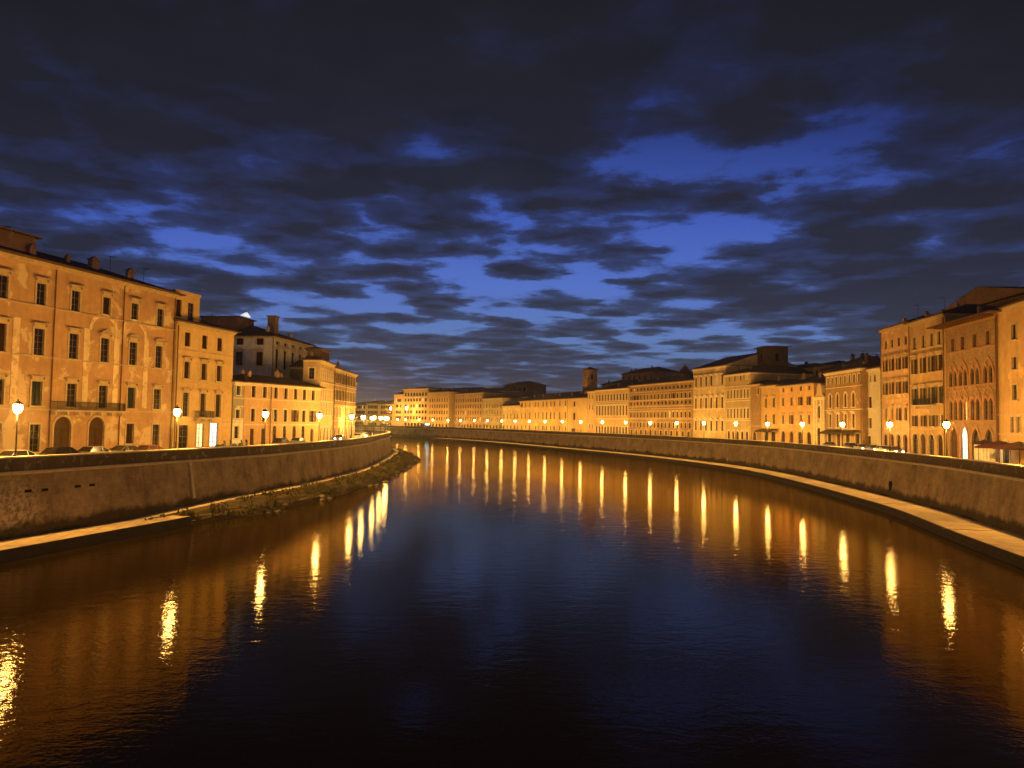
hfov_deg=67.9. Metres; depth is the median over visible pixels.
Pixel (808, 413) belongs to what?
window
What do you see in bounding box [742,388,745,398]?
window
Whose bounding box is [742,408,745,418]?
window
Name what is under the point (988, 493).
river wall
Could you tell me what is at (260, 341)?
window
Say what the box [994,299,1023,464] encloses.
palace
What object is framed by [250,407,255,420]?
window
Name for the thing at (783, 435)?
door
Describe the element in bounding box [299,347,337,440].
house
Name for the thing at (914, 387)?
window
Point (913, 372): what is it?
window
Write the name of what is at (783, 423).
window
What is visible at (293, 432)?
window
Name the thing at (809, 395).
window
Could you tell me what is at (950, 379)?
window
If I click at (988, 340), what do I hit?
window
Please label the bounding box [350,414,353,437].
street lamp
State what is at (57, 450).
parked car
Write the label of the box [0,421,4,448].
window
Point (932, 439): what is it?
door
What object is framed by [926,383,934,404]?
window
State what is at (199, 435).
shop door
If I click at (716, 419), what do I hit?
window
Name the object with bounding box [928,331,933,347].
window
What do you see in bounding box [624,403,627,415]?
window
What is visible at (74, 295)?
window
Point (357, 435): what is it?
parked car
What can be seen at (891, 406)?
window
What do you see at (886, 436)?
door
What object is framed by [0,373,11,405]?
window
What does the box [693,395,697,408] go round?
window
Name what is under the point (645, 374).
building
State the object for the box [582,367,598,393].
brick tower
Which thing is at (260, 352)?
window
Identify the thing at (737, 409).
window
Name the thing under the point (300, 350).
window
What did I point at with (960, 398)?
window
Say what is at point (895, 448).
parked car
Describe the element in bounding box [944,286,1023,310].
building
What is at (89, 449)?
parked car
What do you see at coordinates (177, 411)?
street lamp
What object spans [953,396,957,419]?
window
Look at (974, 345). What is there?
window
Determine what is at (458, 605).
river
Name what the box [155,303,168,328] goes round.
window
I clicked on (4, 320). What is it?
window
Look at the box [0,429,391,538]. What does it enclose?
river wall
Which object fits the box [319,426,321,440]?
window
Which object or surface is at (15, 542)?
path
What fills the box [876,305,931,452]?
house
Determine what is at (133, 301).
window
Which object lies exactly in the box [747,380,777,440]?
house
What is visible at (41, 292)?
window
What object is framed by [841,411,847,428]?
window
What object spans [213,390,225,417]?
window
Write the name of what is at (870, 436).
doorway
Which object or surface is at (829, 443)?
parked car
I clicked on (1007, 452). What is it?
door
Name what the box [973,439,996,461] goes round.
stall
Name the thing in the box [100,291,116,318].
window
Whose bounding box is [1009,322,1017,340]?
window
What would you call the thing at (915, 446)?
door
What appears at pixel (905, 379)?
window
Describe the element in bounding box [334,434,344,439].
parked car
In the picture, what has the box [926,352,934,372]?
window
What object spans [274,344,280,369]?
window
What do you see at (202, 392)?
window
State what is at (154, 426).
window
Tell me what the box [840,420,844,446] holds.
street lamp
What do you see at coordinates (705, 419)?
window
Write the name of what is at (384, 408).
house
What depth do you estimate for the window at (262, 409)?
129.41 m
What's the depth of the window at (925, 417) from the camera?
124.33 m
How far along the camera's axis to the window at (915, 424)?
127.81 m
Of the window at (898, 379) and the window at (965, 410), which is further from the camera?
the window at (898, 379)
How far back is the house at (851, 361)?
194.73 m
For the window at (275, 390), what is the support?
in the house at (291, 405)
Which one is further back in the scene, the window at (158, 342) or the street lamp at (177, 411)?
the window at (158, 342)
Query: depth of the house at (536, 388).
452.21 m
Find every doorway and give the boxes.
[868,435,871,444]
[959,422,968,458]
[970,425,980,458]
[983,425,994,441]
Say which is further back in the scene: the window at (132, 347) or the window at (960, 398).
the window at (960, 398)
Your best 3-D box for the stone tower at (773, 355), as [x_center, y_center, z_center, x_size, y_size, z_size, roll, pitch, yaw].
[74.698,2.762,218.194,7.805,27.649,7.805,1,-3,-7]
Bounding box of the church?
[812,383,825,444]
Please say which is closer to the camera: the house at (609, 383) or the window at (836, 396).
the window at (836, 396)
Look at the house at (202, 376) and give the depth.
114.00 m
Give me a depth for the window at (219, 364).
118.58 m
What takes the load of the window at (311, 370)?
in the house at (318, 367)
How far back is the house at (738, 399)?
209.93 m
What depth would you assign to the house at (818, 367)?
206.76 m
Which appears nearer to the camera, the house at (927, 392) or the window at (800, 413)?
the house at (927, 392)
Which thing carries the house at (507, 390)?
on the ground
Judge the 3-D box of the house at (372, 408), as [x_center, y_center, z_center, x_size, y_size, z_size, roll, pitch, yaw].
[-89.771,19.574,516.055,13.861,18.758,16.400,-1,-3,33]
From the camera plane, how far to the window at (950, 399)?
115.61 m
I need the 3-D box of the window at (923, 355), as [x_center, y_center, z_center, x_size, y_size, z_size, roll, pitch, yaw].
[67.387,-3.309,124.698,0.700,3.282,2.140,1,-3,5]
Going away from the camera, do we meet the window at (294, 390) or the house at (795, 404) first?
the window at (294, 390)
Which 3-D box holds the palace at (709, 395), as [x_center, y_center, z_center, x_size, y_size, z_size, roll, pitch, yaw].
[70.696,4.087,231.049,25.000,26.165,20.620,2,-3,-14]
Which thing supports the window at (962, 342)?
in the palace at (971, 380)
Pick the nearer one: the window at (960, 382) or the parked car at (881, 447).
the window at (960, 382)
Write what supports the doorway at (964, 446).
in the palace at (971, 380)
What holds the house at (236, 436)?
on the ground
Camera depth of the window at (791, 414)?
184.29 m
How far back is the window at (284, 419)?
134.76 m
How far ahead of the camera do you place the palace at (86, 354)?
92.03 m
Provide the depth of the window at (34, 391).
86.14 m
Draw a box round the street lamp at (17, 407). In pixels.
[13,399,22,455]
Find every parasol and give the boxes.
[974,440,1008,462]
[993,441,1023,464]
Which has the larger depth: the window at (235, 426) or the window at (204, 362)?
the window at (235, 426)
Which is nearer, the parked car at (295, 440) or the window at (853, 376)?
the parked car at (295, 440)
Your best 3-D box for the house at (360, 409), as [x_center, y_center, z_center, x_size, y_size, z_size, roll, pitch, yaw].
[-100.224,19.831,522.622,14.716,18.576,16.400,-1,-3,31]
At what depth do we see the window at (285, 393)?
135.06 m
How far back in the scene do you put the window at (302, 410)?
139.50 m
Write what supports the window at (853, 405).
in the house at (846, 394)
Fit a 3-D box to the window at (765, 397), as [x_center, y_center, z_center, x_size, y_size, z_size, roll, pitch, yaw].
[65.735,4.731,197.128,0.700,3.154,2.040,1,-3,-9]
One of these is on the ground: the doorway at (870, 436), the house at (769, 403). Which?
the house at (769, 403)
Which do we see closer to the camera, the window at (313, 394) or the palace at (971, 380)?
the palace at (971, 380)
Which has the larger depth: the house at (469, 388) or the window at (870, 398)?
the house at (469, 388)
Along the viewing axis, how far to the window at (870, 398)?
148.95 m
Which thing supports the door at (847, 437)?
in the house at (846, 394)
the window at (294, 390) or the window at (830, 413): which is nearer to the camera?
the window at (294, 390)
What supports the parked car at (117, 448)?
on the road
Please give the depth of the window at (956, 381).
114.40 m
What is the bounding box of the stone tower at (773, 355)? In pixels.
[753,346,791,365]
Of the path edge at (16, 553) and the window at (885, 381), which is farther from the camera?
the window at (885, 381)
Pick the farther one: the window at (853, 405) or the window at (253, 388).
the window at (853, 405)
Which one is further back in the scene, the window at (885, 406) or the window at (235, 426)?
the window at (885, 406)
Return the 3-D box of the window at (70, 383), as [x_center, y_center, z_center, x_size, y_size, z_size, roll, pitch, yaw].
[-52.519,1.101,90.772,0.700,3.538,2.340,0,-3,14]
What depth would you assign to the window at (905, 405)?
131.16 m
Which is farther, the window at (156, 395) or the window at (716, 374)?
the window at (716, 374)
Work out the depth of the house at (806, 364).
223.29 m
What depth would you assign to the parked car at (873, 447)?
136.67 m
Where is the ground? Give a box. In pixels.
[38,445,248,454]
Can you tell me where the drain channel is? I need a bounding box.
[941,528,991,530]
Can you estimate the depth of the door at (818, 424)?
170.65 m
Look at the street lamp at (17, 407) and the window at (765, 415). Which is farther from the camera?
the window at (765, 415)
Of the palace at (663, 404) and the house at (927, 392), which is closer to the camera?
the house at (927, 392)
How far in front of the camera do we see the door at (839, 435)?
160.58 m
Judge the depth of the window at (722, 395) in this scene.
220.57 m
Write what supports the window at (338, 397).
in the house at (344, 394)
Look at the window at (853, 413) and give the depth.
153.55 m
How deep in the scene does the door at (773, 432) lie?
193.32 m
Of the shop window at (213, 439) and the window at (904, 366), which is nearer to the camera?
the shop window at (213, 439)
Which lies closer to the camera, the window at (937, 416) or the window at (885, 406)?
the window at (937, 416)
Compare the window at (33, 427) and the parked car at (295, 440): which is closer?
the window at (33, 427)
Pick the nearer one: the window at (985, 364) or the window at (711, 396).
the window at (985, 364)
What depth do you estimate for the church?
170.44 m
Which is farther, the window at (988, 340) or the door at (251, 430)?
the door at (251, 430)
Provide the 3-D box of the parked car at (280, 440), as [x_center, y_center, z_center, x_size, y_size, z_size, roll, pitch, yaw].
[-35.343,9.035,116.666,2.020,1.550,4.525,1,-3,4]
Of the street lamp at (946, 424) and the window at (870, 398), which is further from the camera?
the window at (870, 398)
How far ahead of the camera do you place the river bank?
91.44 m
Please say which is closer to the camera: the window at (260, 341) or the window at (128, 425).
the window at (128, 425)
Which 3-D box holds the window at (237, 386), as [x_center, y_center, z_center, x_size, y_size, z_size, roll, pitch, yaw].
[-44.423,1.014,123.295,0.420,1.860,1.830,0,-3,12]
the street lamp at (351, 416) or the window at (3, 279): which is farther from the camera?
the street lamp at (351, 416)
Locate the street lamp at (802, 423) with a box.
[800,420,803,442]
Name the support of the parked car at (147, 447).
on the road
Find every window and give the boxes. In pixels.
[0,268,15,300]
[0,317,13,352]
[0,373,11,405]
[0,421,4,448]
[27,422,41,452]
[28,375,48,406]
[30,322,51,356]
[34,276,52,307]
[64,378,82,407]
[66,327,84,360]
[69,284,86,313]
[96,380,113,408]
[98,329,114,363]
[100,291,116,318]
[123,422,135,444]
[125,382,140,409]
[127,334,142,366]
[129,297,143,323]
[150,423,160,445]
[151,384,165,409]
[153,338,167,368]
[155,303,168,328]
[180,388,193,417]
[182,357,194,379]
[185,332,189,345]
[198,389,210,417]
[199,359,211,380]
[202,335,206,348]
[208,422,218,446]
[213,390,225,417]
[215,361,225,382]
[217,338,220,350]
[233,348,243,365]
[233,425,239,438]
[234,406,243,422]
[235,338,243,344]
[235,385,241,395]
[250,386,256,396]
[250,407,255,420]
[254,349,263,365]
[255,338,264,344]
[261,408,266,421]
[262,387,267,397]
[272,408,277,421]
[272,426,275,440]
[273,387,278,398]
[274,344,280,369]
[282,409,287,421]
[283,346,289,370]
[283,388,288,398]
[283,426,285,437]
[290,348,297,363]
[291,409,298,421]
[292,426,294,437]
[293,389,297,399]
[298,349,304,360]
[301,409,305,421]
[301,426,303,438]
[302,390,306,399]
[307,367,315,379]
[309,410,315,421]
[311,390,315,399]
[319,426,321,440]
[337,389,339,400]
[597,404,600,415]
[621,404,624,415]
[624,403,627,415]
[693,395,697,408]
[694,417,696,430]
[698,395,701,408]
[699,417,701,430]
[704,417,707,430]
[708,374,712,385]
[709,394,712,408]
[709,417,712,430]
[713,394,718,408]
[714,373,718,385]
[714,417,717,431]
[720,372,723,384]
[720,393,723,408]
[720,417,723,431]
[732,408,735,418]
[733,389,735,398]
[736,408,738,418]
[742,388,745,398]
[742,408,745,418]
[762,396,767,407]
[764,414,766,424]
[771,396,775,407]
[771,413,775,424]
[780,413,784,424]
[789,413,792,424]
[797,412,802,424]
[798,396,802,405]
[805,412,810,424]
[806,395,810,405]
[827,412,831,427]
[828,393,831,408]
[833,411,839,427]
[835,392,838,407]
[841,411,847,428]
[843,391,847,407]
[849,411,855,428]
[850,391,855,407]
[852,373,855,382]
[867,396,872,408]
[867,417,872,428]
[881,356,887,372]
[881,379,887,395]
[881,405,887,420]
[887,355,893,371]
[887,379,893,394]
[887,405,894,420]
[894,354,900,370]
[894,378,900,394]
[894,404,901,420]
[900,352,907,369]
[900,377,907,393]
[901,404,908,420]
[909,355,916,374]
[909,385,917,404]
[911,336,916,350]
[912,414,917,426]
[918,353,925,373]
[918,384,926,402]
[920,334,925,349]
[921,414,926,426]
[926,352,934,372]
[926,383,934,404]
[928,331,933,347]
[929,414,934,427]
[933,350,941,371]
[933,382,942,403]
[935,329,941,345]
[936,414,942,427]
[948,368,952,386]
[948,396,952,419]
[949,337,954,352]
[952,367,957,385]
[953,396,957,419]
[957,366,962,385]
[958,396,962,419]
[959,335,965,350]
[962,365,967,384]
[962,395,968,419]
[969,364,974,383]
[969,395,974,419]
[970,332,976,348]
[974,364,980,383]
[975,394,980,419]
[982,362,987,382]
[982,394,988,419]
[983,329,990,346]
[987,361,993,382]
[988,394,994,419]
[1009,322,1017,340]
[1009,355,1017,370]
[1009,415,1014,432]
[1010,383,1018,400]
[1015,415,1020,432]
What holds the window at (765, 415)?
in the house at (769, 403)
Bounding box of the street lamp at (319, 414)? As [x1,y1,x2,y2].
[317,411,321,440]
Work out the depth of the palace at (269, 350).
152.56 m
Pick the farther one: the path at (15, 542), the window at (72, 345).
the window at (72, 345)
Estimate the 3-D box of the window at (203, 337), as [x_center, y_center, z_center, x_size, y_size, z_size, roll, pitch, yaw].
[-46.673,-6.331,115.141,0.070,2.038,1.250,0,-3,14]
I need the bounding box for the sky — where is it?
[0,0,1023,402]
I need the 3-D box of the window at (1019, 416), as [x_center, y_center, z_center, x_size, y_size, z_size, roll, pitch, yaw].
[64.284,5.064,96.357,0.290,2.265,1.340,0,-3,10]
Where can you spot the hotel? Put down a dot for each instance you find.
(415, 401)
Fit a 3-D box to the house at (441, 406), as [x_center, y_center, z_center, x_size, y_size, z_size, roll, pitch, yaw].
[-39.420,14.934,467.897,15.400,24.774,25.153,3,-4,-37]
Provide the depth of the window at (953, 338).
115.19 m
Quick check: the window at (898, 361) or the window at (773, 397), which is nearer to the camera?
the window at (898, 361)
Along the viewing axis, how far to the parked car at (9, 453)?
65.45 m
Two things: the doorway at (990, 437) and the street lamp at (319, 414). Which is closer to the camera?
the doorway at (990, 437)
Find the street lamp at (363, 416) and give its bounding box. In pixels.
[362,413,364,436]
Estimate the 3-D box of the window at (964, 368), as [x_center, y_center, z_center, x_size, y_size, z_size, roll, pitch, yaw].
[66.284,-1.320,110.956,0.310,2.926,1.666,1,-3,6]
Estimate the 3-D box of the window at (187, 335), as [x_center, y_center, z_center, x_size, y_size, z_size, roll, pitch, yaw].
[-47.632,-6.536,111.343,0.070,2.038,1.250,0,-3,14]
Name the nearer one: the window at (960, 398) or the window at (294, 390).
the window at (960, 398)
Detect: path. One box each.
[0,515,188,549]
[124,448,398,519]
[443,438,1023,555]
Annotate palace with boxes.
[0,226,185,453]
[199,313,315,377]
[519,390,587,431]
[595,381,637,433]
[626,365,693,436]
[691,353,797,438]
[926,299,1020,461]
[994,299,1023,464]
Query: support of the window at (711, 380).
in the palace at (709, 395)
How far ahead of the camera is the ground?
113.42 m
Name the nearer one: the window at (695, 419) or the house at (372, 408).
the window at (695, 419)
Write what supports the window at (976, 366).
in the palace at (971, 380)
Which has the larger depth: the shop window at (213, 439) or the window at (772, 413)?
the window at (772, 413)
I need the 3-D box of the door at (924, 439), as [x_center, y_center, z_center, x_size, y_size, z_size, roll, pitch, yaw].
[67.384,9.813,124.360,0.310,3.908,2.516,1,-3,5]
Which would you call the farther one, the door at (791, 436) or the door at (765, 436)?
the door at (765, 436)
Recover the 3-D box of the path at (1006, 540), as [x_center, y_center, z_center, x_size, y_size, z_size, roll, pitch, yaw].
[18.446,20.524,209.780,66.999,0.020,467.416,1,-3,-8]
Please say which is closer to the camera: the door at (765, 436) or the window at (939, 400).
the window at (939, 400)
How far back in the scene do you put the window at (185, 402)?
110.93 m
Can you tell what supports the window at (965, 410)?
in the palace at (971, 380)
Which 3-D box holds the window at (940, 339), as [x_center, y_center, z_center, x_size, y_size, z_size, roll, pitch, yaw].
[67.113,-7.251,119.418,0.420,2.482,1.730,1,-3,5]
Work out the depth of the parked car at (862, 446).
141.84 m
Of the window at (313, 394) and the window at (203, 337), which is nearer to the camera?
the window at (203, 337)
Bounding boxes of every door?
[51,414,73,446]
[86,415,106,446]
[178,425,186,447]
[195,422,204,446]
[250,429,252,444]
[261,429,263,444]
[310,429,312,441]
[745,430,748,439]
[752,431,756,439]
[764,432,768,440]
[770,431,775,441]
[781,430,785,441]
[789,430,793,442]
[797,430,801,442]
[806,431,811,443]
[814,423,822,444]
[827,434,831,441]
[836,434,840,446]
[845,435,850,442]
[854,433,859,443]
[883,432,887,445]
[890,432,894,445]
[895,433,901,449]
[902,433,908,452]
[912,432,918,453]
[919,432,926,454]
[927,432,934,454]
[936,432,943,455]
[949,423,958,457]
[1002,439,1010,463]
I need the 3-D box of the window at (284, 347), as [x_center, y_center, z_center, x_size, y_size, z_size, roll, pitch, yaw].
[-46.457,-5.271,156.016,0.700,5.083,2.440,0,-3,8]
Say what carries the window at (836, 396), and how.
in the house at (846, 394)
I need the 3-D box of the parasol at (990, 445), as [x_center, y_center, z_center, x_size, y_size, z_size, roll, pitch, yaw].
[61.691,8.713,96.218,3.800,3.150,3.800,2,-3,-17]
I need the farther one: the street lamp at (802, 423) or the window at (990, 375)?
the street lamp at (802, 423)
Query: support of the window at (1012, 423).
in the palace at (1010, 352)
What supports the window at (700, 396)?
in the palace at (709, 395)
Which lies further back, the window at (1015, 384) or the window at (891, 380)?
the window at (891, 380)
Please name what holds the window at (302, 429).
in the house at (291, 405)
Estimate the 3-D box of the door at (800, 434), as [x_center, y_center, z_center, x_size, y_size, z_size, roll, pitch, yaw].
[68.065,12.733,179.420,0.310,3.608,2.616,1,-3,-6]
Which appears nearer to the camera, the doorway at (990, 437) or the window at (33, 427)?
the window at (33, 427)
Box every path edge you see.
[0,516,192,562]
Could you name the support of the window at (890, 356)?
in the house at (894, 364)
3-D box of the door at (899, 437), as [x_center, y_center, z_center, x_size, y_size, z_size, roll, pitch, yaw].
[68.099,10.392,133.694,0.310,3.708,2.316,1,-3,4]
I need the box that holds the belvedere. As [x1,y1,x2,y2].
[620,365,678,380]
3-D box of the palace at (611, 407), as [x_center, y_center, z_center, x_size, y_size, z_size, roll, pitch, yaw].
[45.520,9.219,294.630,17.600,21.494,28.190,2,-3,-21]
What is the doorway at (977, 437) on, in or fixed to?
in the palace at (971, 380)
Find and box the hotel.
[403,385,442,425]
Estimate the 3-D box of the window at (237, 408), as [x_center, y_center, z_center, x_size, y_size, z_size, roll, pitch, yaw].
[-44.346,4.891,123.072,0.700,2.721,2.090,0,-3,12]
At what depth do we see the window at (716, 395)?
223.88 m
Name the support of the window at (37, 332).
in the palace at (86, 354)
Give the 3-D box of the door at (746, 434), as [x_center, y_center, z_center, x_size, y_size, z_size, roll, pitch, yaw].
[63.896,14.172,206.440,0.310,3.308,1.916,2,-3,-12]
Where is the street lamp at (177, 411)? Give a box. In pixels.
[174,405,180,448]
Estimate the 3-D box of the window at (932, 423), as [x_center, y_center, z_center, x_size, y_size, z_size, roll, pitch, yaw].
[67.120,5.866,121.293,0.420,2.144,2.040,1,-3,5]
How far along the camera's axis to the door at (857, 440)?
152.15 m
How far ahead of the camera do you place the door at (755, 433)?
202.90 m
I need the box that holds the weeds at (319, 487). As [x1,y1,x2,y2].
[145,447,419,521]
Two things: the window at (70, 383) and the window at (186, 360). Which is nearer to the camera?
the window at (70, 383)
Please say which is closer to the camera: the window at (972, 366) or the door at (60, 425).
the door at (60, 425)
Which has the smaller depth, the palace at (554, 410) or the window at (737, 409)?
the window at (737, 409)
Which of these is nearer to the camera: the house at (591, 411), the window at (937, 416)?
the window at (937, 416)
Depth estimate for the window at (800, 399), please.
179.93 m
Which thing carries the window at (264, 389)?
in the house at (291, 405)
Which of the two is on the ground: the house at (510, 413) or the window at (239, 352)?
the house at (510, 413)
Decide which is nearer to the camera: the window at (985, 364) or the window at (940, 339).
the window at (985, 364)
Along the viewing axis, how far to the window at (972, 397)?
108.98 m
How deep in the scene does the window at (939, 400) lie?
119.25 m
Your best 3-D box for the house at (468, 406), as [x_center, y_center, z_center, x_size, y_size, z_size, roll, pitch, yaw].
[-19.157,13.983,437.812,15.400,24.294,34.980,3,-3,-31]
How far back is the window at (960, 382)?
112.63 m
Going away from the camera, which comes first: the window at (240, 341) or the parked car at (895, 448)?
the parked car at (895, 448)
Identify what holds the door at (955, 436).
in the palace at (971, 380)
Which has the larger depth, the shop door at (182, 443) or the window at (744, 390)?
the window at (744, 390)
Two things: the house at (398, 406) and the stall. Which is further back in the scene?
the house at (398, 406)
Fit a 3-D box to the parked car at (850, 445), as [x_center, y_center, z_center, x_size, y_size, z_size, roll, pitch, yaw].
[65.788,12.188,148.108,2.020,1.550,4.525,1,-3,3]
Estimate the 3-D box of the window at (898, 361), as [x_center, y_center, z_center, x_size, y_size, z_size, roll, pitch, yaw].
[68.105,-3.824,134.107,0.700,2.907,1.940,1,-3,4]
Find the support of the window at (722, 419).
in the palace at (709, 395)
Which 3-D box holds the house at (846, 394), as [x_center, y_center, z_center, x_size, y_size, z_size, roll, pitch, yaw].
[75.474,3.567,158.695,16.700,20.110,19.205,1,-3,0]
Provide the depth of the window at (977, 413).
107.57 m
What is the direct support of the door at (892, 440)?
in the house at (894, 364)
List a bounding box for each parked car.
[0,449,37,456]
[39,447,80,454]
[78,446,111,452]
[109,445,136,451]
[133,445,163,450]
[271,438,290,443]
[290,437,306,442]
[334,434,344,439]
[353,433,361,437]
[822,442,835,445]
[843,442,855,447]
[853,444,866,448]
[865,445,877,449]
[875,445,887,450]
[885,446,903,451]
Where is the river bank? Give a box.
[156,451,420,523]
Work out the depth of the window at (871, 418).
148.44 m
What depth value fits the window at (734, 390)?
214.09 m
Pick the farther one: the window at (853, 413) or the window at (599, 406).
the window at (599, 406)
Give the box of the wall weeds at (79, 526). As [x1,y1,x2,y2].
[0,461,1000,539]
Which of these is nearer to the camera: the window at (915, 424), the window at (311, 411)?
the window at (915, 424)
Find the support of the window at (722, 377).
in the palace at (709, 395)
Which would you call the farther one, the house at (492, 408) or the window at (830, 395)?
the house at (492, 408)
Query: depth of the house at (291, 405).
133.23 m
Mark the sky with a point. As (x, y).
(432, 193)
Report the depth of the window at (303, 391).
139.86 m
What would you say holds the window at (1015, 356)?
in the palace at (1010, 352)
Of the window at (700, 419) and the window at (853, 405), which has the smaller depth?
the window at (853, 405)
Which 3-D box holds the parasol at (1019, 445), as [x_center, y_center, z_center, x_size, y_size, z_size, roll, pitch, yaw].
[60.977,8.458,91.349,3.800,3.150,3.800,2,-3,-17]
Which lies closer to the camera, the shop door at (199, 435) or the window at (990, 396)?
the window at (990, 396)
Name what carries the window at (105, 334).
in the palace at (86, 354)
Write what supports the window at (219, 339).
in the house at (202, 376)
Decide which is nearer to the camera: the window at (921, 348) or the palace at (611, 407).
the window at (921, 348)
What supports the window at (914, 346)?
in the house at (927, 392)
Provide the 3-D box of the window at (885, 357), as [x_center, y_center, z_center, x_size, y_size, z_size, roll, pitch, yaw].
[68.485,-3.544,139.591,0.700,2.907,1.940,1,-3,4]
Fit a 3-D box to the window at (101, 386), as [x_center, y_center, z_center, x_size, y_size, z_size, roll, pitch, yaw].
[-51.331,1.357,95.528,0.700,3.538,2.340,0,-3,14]
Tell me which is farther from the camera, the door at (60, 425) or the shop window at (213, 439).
the shop window at (213, 439)
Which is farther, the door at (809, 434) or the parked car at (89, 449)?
the door at (809, 434)
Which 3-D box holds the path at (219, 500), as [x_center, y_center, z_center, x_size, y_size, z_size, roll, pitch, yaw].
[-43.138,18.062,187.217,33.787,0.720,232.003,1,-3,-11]
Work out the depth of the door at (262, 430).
129.35 m
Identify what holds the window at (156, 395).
in the palace at (86, 354)
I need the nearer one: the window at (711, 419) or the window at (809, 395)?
the window at (809, 395)
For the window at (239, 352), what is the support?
in the palace at (269, 350)
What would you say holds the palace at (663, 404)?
on the ground
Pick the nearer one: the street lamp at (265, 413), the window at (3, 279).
the window at (3, 279)
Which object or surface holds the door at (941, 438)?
in the house at (927, 392)
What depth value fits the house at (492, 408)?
405.52 m
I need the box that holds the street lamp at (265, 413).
[263,408,268,444]
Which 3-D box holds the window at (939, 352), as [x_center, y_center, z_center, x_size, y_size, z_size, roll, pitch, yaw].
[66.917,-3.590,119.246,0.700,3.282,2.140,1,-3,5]
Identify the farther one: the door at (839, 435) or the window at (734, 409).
the window at (734, 409)
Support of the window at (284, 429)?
in the house at (291, 405)
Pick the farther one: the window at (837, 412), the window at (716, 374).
the window at (716, 374)
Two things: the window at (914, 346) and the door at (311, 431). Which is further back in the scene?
the door at (311, 431)
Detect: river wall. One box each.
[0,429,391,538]
[355,425,1023,535]
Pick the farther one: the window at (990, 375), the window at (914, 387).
the window at (914, 387)
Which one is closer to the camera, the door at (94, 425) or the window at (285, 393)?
the door at (94, 425)
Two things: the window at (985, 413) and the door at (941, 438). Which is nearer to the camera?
the window at (985, 413)
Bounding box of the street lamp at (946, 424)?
[943,419,949,456]
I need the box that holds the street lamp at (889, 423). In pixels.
[887,419,891,450]
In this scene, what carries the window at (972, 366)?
in the palace at (971, 380)
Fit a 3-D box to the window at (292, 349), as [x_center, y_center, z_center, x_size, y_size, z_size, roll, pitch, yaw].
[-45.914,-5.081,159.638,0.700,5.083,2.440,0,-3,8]
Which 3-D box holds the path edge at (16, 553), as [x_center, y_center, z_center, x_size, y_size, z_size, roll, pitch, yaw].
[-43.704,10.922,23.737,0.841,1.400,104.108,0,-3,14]
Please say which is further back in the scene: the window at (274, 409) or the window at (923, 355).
the window at (274, 409)
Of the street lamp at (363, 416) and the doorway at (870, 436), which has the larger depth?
the street lamp at (363, 416)
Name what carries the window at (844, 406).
in the house at (846, 394)
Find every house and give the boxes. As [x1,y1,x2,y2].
[171,289,240,447]
[230,378,248,445]
[233,369,325,444]
[288,357,359,439]
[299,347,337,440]
[355,401,367,424]
[366,399,384,424]
[378,400,393,425]
[393,392,402,425]
[427,388,462,426]
[454,389,505,427]
[455,386,489,390]
[481,394,524,428]
[490,387,520,393]
[502,398,520,429]
[503,381,546,394]
[510,391,535,397]
[585,386,601,432]
[600,379,638,387]
[723,361,812,439]
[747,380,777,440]
[754,376,798,441]
[775,369,825,443]
[795,362,817,367]
[800,354,841,376]
[818,353,879,446]
[821,351,876,371]
[865,364,881,444]
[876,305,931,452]
[903,296,996,455]
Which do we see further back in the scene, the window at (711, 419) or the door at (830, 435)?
the window at (711, 419)
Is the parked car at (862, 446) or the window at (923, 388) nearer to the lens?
the window at (923, 388)
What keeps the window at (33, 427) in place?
in the palace at (86, 354)
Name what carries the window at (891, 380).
in the house at (894, 364)
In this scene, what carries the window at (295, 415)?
in the house at (291, 405)
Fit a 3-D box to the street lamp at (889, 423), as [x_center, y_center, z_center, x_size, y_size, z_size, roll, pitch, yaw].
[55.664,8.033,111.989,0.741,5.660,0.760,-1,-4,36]
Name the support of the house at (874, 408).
on the ground
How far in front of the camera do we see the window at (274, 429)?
132.25 m
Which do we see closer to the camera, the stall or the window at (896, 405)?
the stall
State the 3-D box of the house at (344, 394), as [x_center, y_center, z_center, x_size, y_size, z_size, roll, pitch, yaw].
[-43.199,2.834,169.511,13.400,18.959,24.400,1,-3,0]
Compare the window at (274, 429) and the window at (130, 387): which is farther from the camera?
the window at (274, 429)
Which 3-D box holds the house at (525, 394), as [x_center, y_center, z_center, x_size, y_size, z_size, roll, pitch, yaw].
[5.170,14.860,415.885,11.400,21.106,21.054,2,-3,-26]
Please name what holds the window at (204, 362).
in the house at (202, 376)
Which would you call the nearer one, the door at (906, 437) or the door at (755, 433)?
the door at (906, 437)
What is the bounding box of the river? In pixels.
[0,437,1023,767]
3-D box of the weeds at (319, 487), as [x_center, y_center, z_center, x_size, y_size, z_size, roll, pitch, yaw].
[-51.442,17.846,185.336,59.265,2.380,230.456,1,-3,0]
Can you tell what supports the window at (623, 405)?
in the palace at (611, 407)

